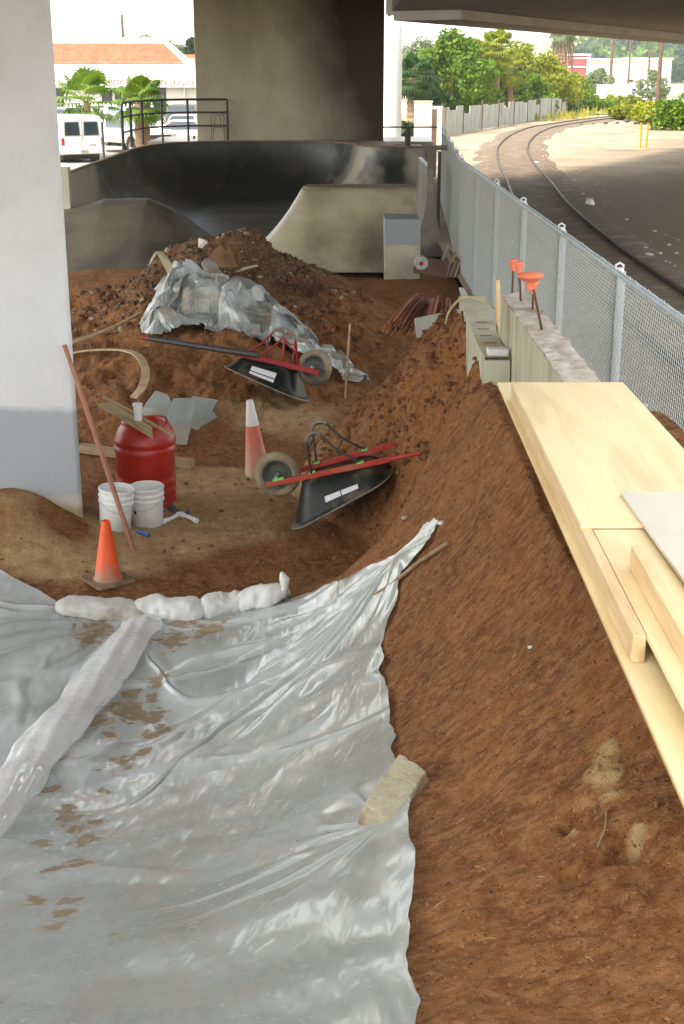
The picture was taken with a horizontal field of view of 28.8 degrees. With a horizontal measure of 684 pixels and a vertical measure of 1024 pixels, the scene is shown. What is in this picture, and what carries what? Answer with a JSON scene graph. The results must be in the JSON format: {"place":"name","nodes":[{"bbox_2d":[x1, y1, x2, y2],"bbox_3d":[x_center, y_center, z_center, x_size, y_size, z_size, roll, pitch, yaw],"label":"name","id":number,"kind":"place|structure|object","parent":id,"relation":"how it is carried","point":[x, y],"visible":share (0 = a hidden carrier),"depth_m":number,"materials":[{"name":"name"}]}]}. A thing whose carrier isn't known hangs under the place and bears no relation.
{"place":"outdoors","nodes":[
{"label":"outdoors","id":0,"kind":"place"},
{"bbox_2d":[61,142,124,169],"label":"parking lot","id":1,"kind":"structure","parent":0,"point":[113,148],"depth_m":57.37,"materials":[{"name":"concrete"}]},
{"bbox_2d":[58,114,105,160],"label":"parked van","id":2,"kind":"object","parent":1,"relation":"on","point":[80,136],"visible":0.45,"depth_m":54.94,"materials":[{"name":"white paint"}]},
{"bbox_2d":[82,103,133,145],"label":"parked van","id":3,"kind":"object","parent":1,"relation":"on","point":[110,112],"visible":0.04,"depth_m":68.46,"materials":[{"name":"white paint"}]},
{"bbox_2d":[53,37,195,121],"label":"shop building","id":4,"kind":"structure","parent":1,"relation":"on","point":[169,65],"depth_m":81.75,"materials":[{"name":"white paint"}]},
{"bbox_2d":[104,113,176,149],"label":"pickup truck","id":5,"kind":"object","parent":1,"relation":"on","point":[112,132],"visible":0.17,"depth_m":61.15,"materials":[{"name":"white paint"}]},
{"bbox_2d":[163,119,196,136],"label":"parked car","id":6,"kind":"object","parent":1,"relation":"on","point":[181,131],"visible":0.02,"depth_m":63.93,"materials":[{"name":"white paint"}]},
{"bbox_2d":[165,104,196,122],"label":"parked car","id":7,"kind":"object","parent":1,"relation":"on","point":[178,107],"visible":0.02,"depth_m":80.35,"materials":[{"name":"paint"}]},
{"bbox_2d":[72,229,364,333],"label":"pale gravel","id":8,"kind":"structure","parent":0,"point":[166,250],"depth_m":19.78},
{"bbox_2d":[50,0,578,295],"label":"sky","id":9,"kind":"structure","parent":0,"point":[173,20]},
{"bbox_2d":[0,228,683,1023],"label":"ground dirt","id":10,"kind":"structure","parent":0,"point":[44,550],"depth_m":6.60,"materials":[{"name":"soil"}]},
{"bbox_2d":[0,0,82,516],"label":"bridge column","id":11,"kind":"structure","parent":10,"relation":"on","point":[39,448],"depth_m":10.86,"materials":[{"name":"paint"}]},
{"bbox_2d":[386,0,683,43],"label":"bridge","id":12,"kind":"structure","parent":11,"relation":"on","point":[662,21],"depth_m":40.69,"materials":[{"name":"concrete"}]},
{"bbox_2d":[0,570,101,766],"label":"plastic sheet","id":13,"kind":"object","parent":10,"relation":"on","point":[45,648],"visible":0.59,"depth_m":9.08,"materials":[{"name":"plastic"}]},
{"bbox_2d":[62,344,135,551],"bbox_3d":[-2.012,-0.511,11.069,0.675,1.725,0.044,11,21,29],"label":"wooden pole","id":14,"kind":"object","parent":10,"relation":"on","point":[101,454],"visible":1,"depth_m":11.05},
{"bbox_2d":[72,312,140,343],"bbox_3d":[-3.100,-2.418,17.590,1.448,0.416,0.211,-14,23,-36],"label":"curved wood strip","id":15,"kind":"object","parent":10,"relation":"on","point":[107,329],"visible":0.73,"depth_m":17.50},
{"bbox_2d":[81,519,134,590],"bbox_3d":[-1.835,0.302,10.387,0.330,0.500,0.330,-14,25,-36],"label":"traffic cone","id":16,"kind":"object","parent":10,"relation":"on","point":[108,573],"visible":1,"depth_m":10.35,"materials":[{"name":"plastic"}]},
{"bbox_2d":[73,348,149,398],"bbox_3d":[-2.748,-1.808,16.124,0.519,0.289,2.718,-9,20,-26],"label":"curved wood strip","id":17,"kind":"object","parent":10,"relation":"on","point":[145,374],"visible":0.93,"depth_m":15.43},
{"bbox_2d":[98,482,134,531],"bbox_3d":[-1.962,-0.040,11.551,0.321,0.366,0.320,-1,20,-21],"label":"plastic bucket","id":18,"kind":"object","parent":10,"relation":"on","point":[108,510],"visible":0.84,"depth_m":11.45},
{"bbox_2d":[79,443,194,468],"bbox_3d":[-2.132,-0.580,13.729,1.379,0.085,0.100,9,20,24],"label":"timber","id":19,"kind":"object","parent":10,"relation":"on","point":[180,462],"visible":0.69,"depth_m":13.81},
{"bbox_2d":[113,415,176,507],"bbox_3d":[-1.828,-0.460,12.390,0.574,0.827,0.574,1,20,0],"label":"plastic barrel","id":20,"kind":"object","parent":10,"relation":"on","point":[140,456],"visible":0.77,"depth_m":12.15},
{"bbox_2d":[97,402,152,438],"bbox_3d":[-1.918,-0.836,12.052,0.130,0.021,0.838,-18,36,-42],"label":"wood board","id":21,"kind":"object","parent":20,"relation":"on","point":[126,417],"visible":1,"depth_m":12.05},
{"bbox_2d":[132,390,142,420],"bbox_3d":[-1.825,-0.953,11.877,0.094,0.270,0.094,0,18,0],"label":"plastic cup","id":22,"kind":"object","parent":21,"relation":"on","point":[137,407],"visible":1,"depth_m":11.87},
{"bbox_2d":[103,396,174,436],"bbox_3d":[-1.865,-0.879,12.175,0.881,0.022,0.031,29,30,26],"label":"wood strip","id":23,"kind":"object","parent":20,"relation":"on","point":[153,424],"visible":0.89,"depth_m":12.13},
{"bbox_2d":[130,480,163,527],"bbox_3d":[-1.730,-0.060,11.822,0.321,0.366,0.320,5,20,14],"label":"plastic bucket","id":24,"kind":"object","parent":10,"relation":"on","point":[147,509],"visible":0.84,"depth_m":11.73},
{"bbox_2d":[145,390,171,416],"bbox_3d":[-2.018,-1.170,14.639,0.306,0.284,0.287,0,18,0],"label":"grey panel","id":25,"kind":"object","parent":10,"relation":"on","point":[158,402],"visible":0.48,"depth_m":14.64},
{"bbox_2d":[166,398,196,444],"bbox_3d":[-1.719,-0.964,14.183,0.326,0.417,0.440,0,18,0],"label":"grey panel","id":26,"kind":"object","parent":10,"relation":"on","point":[180,414],"visible":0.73,"depth_m":14.20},
{"bbox_2d":[191,396,217,429],"bbox_3d":[-1.507,-1.064,14.456,0.321,0.329,0.339,0,18,0],"label":"grey panel","id":27,"kind":"object","parent":10,"relation":"on","point":[204,414],"visible":0.84,"depth_m":14.45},
{"bbox_2d":[0,518,437,1023],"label":"plastic sheet","id":28,"kind":"object","parent":10,"relation":"on","point":[186,838],"visible":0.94,"depth_m":5.58,"materials":[{"name":"plastic"}]},
{"bbox_2d":[0,613,165,836],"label":"wrapped sandbag roll","id":29,"kind":"object","parent":28,"relation":"on","point":[46,740],"visible":0.98,"depth_m":7.97,"materials":[{"name":"plastic"}]},
{"bbox_2d":[55,595,143,621],"bbox_3d":[-1.754,0.703,9.781,0.744,0.128,0.317,0,18,0],"label":"sandbag","id":30,"kind":"object","parent":28,"relation":"on","point":[99,609],"visible":0.85,"depth_m":9.70,"materials":[{"name":"fabric"}]},
{"bbox_2d":[135,593,203,620],"bbox_3d":[-1.273,0.694,9.767,0.636,0.154,0.284,5,19,15],"label":"sandbag","id":31,"kind":"object","parent":28,"relation":"on","point":[187,608],"visible":0.81,"depth_m":9.68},
{"bbox_2d":[200,590,240,618],"bbox_3d":[-0.880,0.666,9.801,0.421,0.153,0.285,-6,19,-17],"label":"sandbag","id":32,"kind":"object","parent":28,"relation":"on","point":[213,604],"visible":0.77,"depth_m":9.70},
{"bbox_2d":[236,571,290,610],"bbox_3d":[-0.580,0.562,9.724,0.455,0.332,0.274,8,20,23],"label":"sandbag","id":33,"kind":"object","parent":28,"relation":"on","point":[259,596],"visible":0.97,"depth_m":9.63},
{"bbox_2d":[358,754,428,824],"bbox_3d":[0.200,1.075,5.001,0.187,0.115,0.418,14,35,25],"label":"stone block","id":34,"kind":"object","parent":28,"relation":"on","point":[403,780],"depth_m":4.96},
{"bbox_2d":[373,541,449,594],"bbox_3d":[0.420,0.343,7.963,0.070,0.520,0.610,-17,25,-41],"label":"wood stake","id":35,"kind":"object","parent":28,"relation":"on","point":[422,559],"visible":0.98,"depth_m":7.93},
{"bbox_2d":[69,226,372,340],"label":"rubble stones","id":36,"kind":"object","parent":10,"relation":"on","point":[262,254],"visible":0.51,"depth_m":19.62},
{"bbox_2d":[209,245,236,267],"bbox_3d":[-1.665,-3.583,18.749,0.490,0.280,0.578,10,20,27],"label":"rock","id":37,"kind":"object","parent":36,"relation":"on","point":[220,256],"visible":0.88,"depth_m":18.80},
{"bbox_2d":[0,230,458,594],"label":"scattered clods","id":38,"kind":"object","parent":10,"relation":"on","point":[248,479],"visible":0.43,"depth_m":14.73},
{"bbox_2d":[139,258,370,382],"bbox_3d":[-0.965,-2.566,17.320,3.647,1.236,2.006,8,20,24],"label":"silver tarp","id":39,"kind":"object","parent":10,"relation":"on","point":[209,294],"visible":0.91,"depth_m":17.35,"materials":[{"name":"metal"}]},
{"bbox_2d":[148,251,172,274],"bbox_3d":[-2.471,-3.419,18.229,0.457,0.306,0.108,15,23,38],"label":"bent board","id":40,"kind":"object","parent":39,"relation":"on","point":[167,264],"visible":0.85,"depth_m":18.18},
{"bbox_2d":[245,399,265,478],"bbox_3d":[-0.874,-0.723,13.218,0.340,0.804,0.340,-7,20,-6],"label":"traffic cone","id":41,"kind":"object","parent":10,"relation":"on","point":[255,451],"visible":0.77,"depth_m":13.16,"materials":[{"name":"plastic"}]},
{"bbox_2d":[192,328,331,401],"bbox_3d":[-0.861,-1.726,14.946,1.586,0.720,0.721,15,6,16],"label":"wheelbarrow","id":42,"kind":"object","parent":10,"relation":"on","point":[312,367],"visible":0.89,"depth_m":14.71,"materials":[{"name":"red paint"}]},
{"bbox_2d":[141,335,259,358],"bbox_3d":[-1.585,-1.841,14.797,1.503,0.134,0.072,9,20,25],"label":"tool handle","id":43,"kind":"object","parent":42,"relation":"on","point":[234,351],"visible":1,"depth_m":14.74,"materials":[{"name":"black metal"}]},
{"bbox_2d":[253,266,375,350],"bbox_3d":[-0.085,-2.967,18.858,2.230,0.960,1.206,13,22,35],"label":"rebar tangle","id":44,"kind":"object","parent":10,"relation":"on","point":[308,294],"visible":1,"depth_m":19.07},
{"bbox_2d":[255,420,420,529],"bbox_3d":[-0.023,-0.392,11.377,1.477,0.792,0.721,-13,16,11],"label":"wheelbarrow","id":45,"kind":"object","parent":10,"relation":"on","point":[329,486],"visible":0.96,"depth_m":11.22,"materials":[{"name":"red paint"}]},
{"bbox_2d":[306,309,491,535],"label":"soil clods","id":46,"kind":"object","parent":10,"relation":"on","point":[404,407],"visible":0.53,"depth_m":11.47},
{"bbox_2d":[380,293,431,337],"bbox_3d":[0.830,-2.507,16.798,0.424,0.269,1.996,3,19,10],"label":"rebar bundle","id":47,"kind":"object","parent":10,"relation":"on","point":[407,312],"visible":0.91,"depth_m":16.36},
{"bbox_2d":[413,257,450,278],"bbox_3d":[1.629,-4.437,24.121,0.620,0.280,0.300,11,20,9],"label":"plank block","id":48,"kind":"object","parent":10,"relation":"on","point":[439,268],"depth_m":23.98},
{"bbox_2d":[414,309,458,337],"bbox_3d":[1.003,-1.867,13.531,0.535,0.355,0.302,-3,18,-8],"label":"plywood sheet","id":49,"kind":"object","parent":10,"relation":"on","point":[423,322],"visible":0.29,"depth_m":13.55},
{"bbox_2d":[422,295,455,316],"bbox_3d":[1.238,-2.533,16.695,0.409,0.233,1.710,2,18,7],"label":"rebar bundle","id":50,"kind":"object","parent":10,"relation":"on","point":[433,306],"visible":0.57,"depth_m":16.64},
{"bbox_2d":[459,296,510,385],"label":"wall","id":51,"kind":"structure","parent":10,"relation":"on","point":[481,334],"depth_m":10.21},
{"bbox_2d":[444,296,494,324],"bbox_3d":[1.114,-1.688,11.675,0.463,0.416,0.040,6,19,19],"label":"hose","id":52,"kind":"object","parent":51,"relation":"hanging from","point":[460,299],"visible":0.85,"depth_m":11.62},
{"bbox_2d":[486,347,508,355],"bbox_3d":[1.100,-1.137,9.416,0.150,0.050,0.100,0,18,0],"label":"concrete offcut","id":53,"kind":"object","parent":51,"relation":"on","point":[497,351],"visible":1,"depth_m":9.37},
{"bbox_2d":[495,278,500,336],"bbox_3d":[1.245,-1.547,10.597,0.030,0.620,0.100,-4,22,1],"label":"upright board","id":54,"kind":"object","parent":51,"relation":"on","point":[497,295],"visible":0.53,"depth_m":10.52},
{"bbox_2d":[499,292,601,381],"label":"wall","id":55,"kind":"structure","parent":10,"relation":"on","point":[548,353],"depth_m":8.52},
{"bbox_2d":[517,272,543,329],"bbox_3d":[1.204,-1.349,8.556,0.169,0.382,0.169,13,23,35],"label":"capped bar","id":56,"kind":"object","parent":55,"relation":"on","point":[529,279],"visible":1,"depth_m":8.48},
{"bbox_2d":[497,382,683,807],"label":"plywood sheet","id":57,"kind":"object","parent":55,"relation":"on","point":[661,710],"visible":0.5,"depth_m":3.52,"materials":[{"name":"wood"}]},
{"bbox_2d":[511,386,646,662],"bbox_3d":[0.821,-0.103,5.034,0.037,0.080,3.035,0,18,1],"label":"timber stud","id":58,"kind":"object","parent":57,"relation":"on","point":[628,626],"visible":0.84,"depth_m":4.11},
{"bbox_2d":[511,382,683,528],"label":"plywood sheet","id":59,"kind":"object","parent":58,"relation":"on","point":[603,445],"visible":0.97,"depth_m":5.34,"materials":[{"name":"wood"}]},
{"bbox_2d":[621,492,683,582],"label":"plywood sheet","id":60,"kind":"object","parent":59,"relation":"on","point":[659,516],"visible":1,"depth_m":4.43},
{"bbox_3d":[1.306,0.009,4.719,0.033,0.063,3.400,0,18,0],"label":"timber stud","id":61,"kind":"object","parent":57,"relation":"on","visible":0},
{"bbox_2d":[593,529,683,711],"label":"plywood sheet","id":62,"kind":"object","parent":61,"relation":"on","point":[615,544],"visible":0.58,"depth_m":3.92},
{"bbox_2d":[629,545,683,666],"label":"timber stud","id":63,"kind":"object","parent":62,"relation":"on","point":[665,606],"visible":1,"depth_m":3.69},
{"bbox_2d":[383,25,402,136],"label":"bridge column","id":64,"kind":"structure","parent":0,"point":[393,34],"depth_m":50.59,"materials":[{"name":"paint"}]},
{"bbox_2d":[401,79,683,380],"bbox_3d":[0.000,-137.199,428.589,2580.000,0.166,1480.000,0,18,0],"label":"ground","id":65,"kind":"structure","parent":0,"point":[642,187],"depth_m":51.47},
{"bbox_2d":[56,65,119,125],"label":"fan palm","id":66,"kind":"object","parent":65,"relation":"on","point":[82,78],"visible":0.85,"depth_m":57.73,"materials":[{"name":"green plant"}]},
{"bbox_2d":[110,73,170,146],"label":"fan palm","id":67,"kind":"object","parent":65,"relation":"on","point":[146,85],"visible":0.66,"depth_m":46.94,"materials":[{"name":"green plant"}]},
{"bbox_2d":[70,137,462,287],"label":"skate bowl","id":68,"kind":"object","parent":65,"relation":"on","point":[212,188],"visible":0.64,"depth_m":41.48,"materials":[{"name":"concrete"}]},
{"bbox_2d":[64,198,212,270],"bbox_3d":[-4.550,-6.108,28.703,4.100,1.282,7.650,0,18,0],"label":"concrete hump","id":69,"kind":"object","parent":68,"relation":"on","point":[130,233],"visible":0.53,"depth_m":27.57,"materials":[{"name":"concrete"}]},
{"bbox_2d":[61,167,72,208],"bbox_3d":[-6.280,-6.508,28.598,0.950,1.750,0.250,0,18,0],"label":"post","id":70,"kind":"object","parent":69,"relation":"on","point":[66,186],"depth_m":28.36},
{"bbox_2d":[120,98,228,149],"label":"pipe railing","id":71,"kind":"object","parent":68,"relation":"on","point":[141,114],"visible":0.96,"depth_m":42.40,"materials":[{"name":"metal"}]},
{"bbox_2d":[266,184,420,279],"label":"skate ramp","id":72,"kind":"structure","parent":68,"relation":"on","point":[353,227],"depth_m":25.32,"materials":[{"name":"concrete"}]},
{"bbox_2d":[371,126,436,145],"bbox_3d":[1.865,-11.241,39.885,1.970,0.602,0.180,0,18,0],"label":"guard rail","id":73,"kind":"object","parent":68,"relation":"on","point":[407,135],"visible":0.98,"depth_m":39.78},
{"bbox_2d":[416,145,446,256],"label":"skate ramp","id":74,"kind":"structure","parent":68,"relation":"on","point":[430,237],"depth_m":29.26,"materials":[{"name":"concrete"}]},
{"bbox_2d":[193,0,384,140],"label":"bridge pier","id":75,"kind":"structure","parent":65,"relation":"on","point":[291,69],"depth_m":43.12,"materials":[{"name":"concrete"}]},
{"bbox_2d":[402,35,435,82],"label":"leafy tree","id":76,"kind":"object","parent":65,"relation":"on","point":[416,44],"visible":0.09,"depth_m":111.02,"materials":[{"name":"green plant"}]},
{"bbox_2d":[402,52,441,131],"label":"fan palm","id":77,"kind":"object","parent":65,"relation":"on","point":[415,87],"visible":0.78,"depth_m":79.34,"materials":[{"name":"green plant"}]},
{"bbox_2d":[414,101,432,139],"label":"utility cabinet","id":78,"kind":"object","parent":65,"relation":"on","point":[422,113],"visible":0.58,"depth_m":59.48,"materials":[{"name":"beige metal"}]},
{"bbox_2d":[431,109,436,144],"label":"wood post","id":79,"kind":"object","parent":65,"relation":"on","point":[434,130],"visible":0.62,"depth_m":58.07,"materials":[{"name":"brown wood"}]},
{"bbox_2d":[432,106,442,150],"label":"utility cabinet","id":80,"kind":"object","parent":65,"relation":"on","point":[439,123],"visible":0.53,"depth_m":63.39,"materials":[{"name":"beige metal"}]},
{"bbox_2d":[419,77,458,109],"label":"leafy tree","id":81,"kind":"object","parent":65,"relation":"on","point":[444,97],"visible":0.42,"depth_m":93.63,"materials":[{"name":"green plant"}]},
{"bbox_2d":[437,151,440,229],"bbox_3d":[2.200,-7.117,30.292,0.070,2.100,0.070,0,18,0],"label":"steel post","id":82,"kind":"object","parent":65,"relation":"on","point":[438,185],"visible":0.64,"depth_m":30.18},
{"bbox_2d":[441,245,460,277],"bbox_3d":[1.862,-4.573,24.315,0.768,0.589,0.483,-3,18,-10],"label":"wooden pallet","id":83,"kind":"object","parent":65,"relation":"on","point":[454,271],"visible":0.73,"depth_m":24.29,"materials":[{"name":"wood"}]},
{"bbox_2d":[402,28,504,107],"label":"leafy tree","id":84,"kind":"object","parent":65,"relation":"on","point":[453,57],"visible":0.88,"depth_m":97.42,"materials":[{"name":"green plant"}]},
{"bbox_2d":[471,37,494,104],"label":"leafy tree","id":85,"kind":"object","parent":65,"relation":"on","point":[484,45],"visible":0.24,"depth_m":99.73,"materials":[{"name":"green plant"}]},
{"bbox_2d":[481,29,520,102],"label":"leafy tree","id":86,"kind":"object","parent":65,"relation":"on","point":[498,38],"visible":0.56,"depth_m":101.36,"materials":[{"name":"green plant"}]},
{"bbox_2d":[441,95,567,134],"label":"plank fence","id":87,"kind":"object","parent":65,"relation":"on","point":[476,117],"visible":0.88,"depth_m":92.89,"materials":[{"name":"grey wood"}]},
{"bbox_2d":[483,48,525,105],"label":"leafy tree","id":88,"kind":"object","parent":65,"relation":"on","point":[519,93],"visible":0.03,"depth_m":112.60,"materials":[{"name":"green plant"}]},
{"bbox_2d":[500,51,527,106],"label":"leafy tree","id":89,"kind":"object","parent":65,"relation":"on","point":[512,82],"visible":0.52,"depth_m":105.95,"materials":[{"name":"green plant"}]},
{"bbox_2d":[502,39,565,107],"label":"leafy tree","id":90,"kind":"object","parent":65,"relation":"on","point":[526,54],"visible":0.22,"depth_m":118.53,"materials":[{"name":"green plant"}]},
{"bbox_2d":[514,72,559,111],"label":"leafy tree","id":91,"kind":"object","parent":65,"relation":"on","point":[533,82],"visible":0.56,"depth_m":116.08,"materials":[{"name":"green plant"}]},
{"bbox_2d":[525,50,586,105],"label":"leafy tree","id":92,"kind":"object","parent":65,"relation":"on","point":[557,68],"visible":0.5,"depth_m":120.58,"materials":[{"name":"green plant"}]},
{"bbox_2d":[546,33,577,72],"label":"fan palm","id":93,"kind":"object","parent":65,"relation":"on","point":[563,43],"visible":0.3,"depth_m":141.12,"materials":[{"name":"green plant"}]},
{"bbox_2d":[440,126,683,431],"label":"chain link fence","id":94,"kind":"object","parent":65,"relation":"on","point":[456,180],"visible":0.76,"depth_m":13.63,"materials":[{"name":"metal"}]},
{"bbox_2d":[553,72,594,109],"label":"leafy tree","id":95,"kind":"object","parent":65,"relation":"on","point":[589,94],"visible":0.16,"depth_m":128.89,"materials":[{"name":"green plant"}]},
{"bbox_2d":[472,117,683,429],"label":"track bed","id":96,"kind":"object","parent":65,"relation":"on","point":[529,181],"visible":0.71,"depth_m":29.10,"materials":[{"name":"gravel"}]},
{"bbox_2d":[496,116,683,373],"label":"railway track","id":97,"kind":"structure","parent":96,"relation":"on","point":[638,260],"depth_m":28.25,"materials":[{"name":"metal"}]},
{"bbox_2d":[535,102,650,120],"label":"weeds","id":98,"kind":"object","parent":65,"relation":"on","point":[572,113],"visible":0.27,"depth_m":114.87,"materials":[{"name":"yellow plant"}]},
{"bbox_2d":[583,97,615,110],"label":"shrub","id":99,"kind":"object","parent":65,"relation":"on","point":[598,103],"visible":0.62,"depth_m":128.90,"materials":[{"name":"green plant"}]},
{"bbox_2d":[585,67,615,98],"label":"leafy tree","id":100,"kind":"object","parent":65,"relation":"on","point":[598,76],"visible":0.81,"depth_m":165.66,"materials":[{"name":"green plant"}]},
{"bbox_2d":[590,58,616,84],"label":"building","id":101,"kind":"structure","parent":65,"relation":"on","point":[596,63],"depth_m":218.02,"materials":[{"name":"white paint"}]},
{"bbox_2d":[596,85,631,100],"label":"trailer","id":102,"kind":"object","parent":65,"relation":"on","point":[603,91],"visible":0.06,"depth_m":157.06,"materials":[{"name":"white paint"}]},
{"bbox_2d":[607,103,639,119],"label":"shrub","id":103,"kind":"object","parent":65,"relation":"on","point":[617,112],"visible":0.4,"depth_m":106.57,"materials":[{"name":"yellow plant"}]},
{"bbox_2d":[604,93,642,104],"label":"shrub","id":104,"kind":"object","parent":65,"relation":"on","point":[632,99],"visible":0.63,"depth_m":142.70,"materials":[{"name":"yellow plant"}]},
{"bbox_2d":[615,58,673,96],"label":"building","id":105,"kind":"structure","parent":65,"relation":"on","point":[638,68],"depth_m":212.66,"materials":[{"name":"white paint"}]},
{"bbox_2d":[630,98,661,124],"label":"shrub","id":106,"kind":"object","parent":65,"relation":"on","point":[640,112],"visible":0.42,"depth_m":97.67,"materials":[{"name":"yellow plant"}]},
{"bbox_2d":[634,69,670,99],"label":"leafy tree","id":107,"kind":"object","parent":65,"relation":"on","point":[652,77],"visible":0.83,"depth_m":161.35,"materials":[{"name":"green plant"}]},
{"bbox_2d":[655,42,663,100],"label":"utility pole","id":108,"kind":"object","parent":65,"relation":"on","point":[658,83],"visible":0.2,"depth_m":113.84,"materials":[{"name":"brown wood"}]},
{"bbox_2d":[649,92,683,130],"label":"shrub","id":109,"kind":"object","parent":65,"relation":"on","point":[671,117],"visible":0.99,"depth_m":87.77,"materials":[{"name":"green plant"}]},
{"bbox_2d":[567,54,590,77],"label":"building","id":110,"kind":"structure","parent":0,"point":[582,64],"depth_m":203.75,"materials":[{"name":"red paint"}]},
{"bbox_2d":[506,38,683,84],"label":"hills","id":111,"kind":"structure","parent":0,"point":[538,47],"depth_m":685.95,"materials":[{"name":"plant"}]},
{"bbox_2d":[608,42,657,57],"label":"hillside tree","id":112,"kind":"object","parent":111,"relation":"on","point":[639,50],"visible":0.25,"depth_m":502.77,"materials":[{"name":"green plant"}]},
{"bbox_2d":[671,60,683,78],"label":"hillside tree","id":113,"kind":"object","parent":111,"relation":"on","point":[677,65],"visible":0.34,"depth_m":464.60,"materials":[{"name":"green plant"}]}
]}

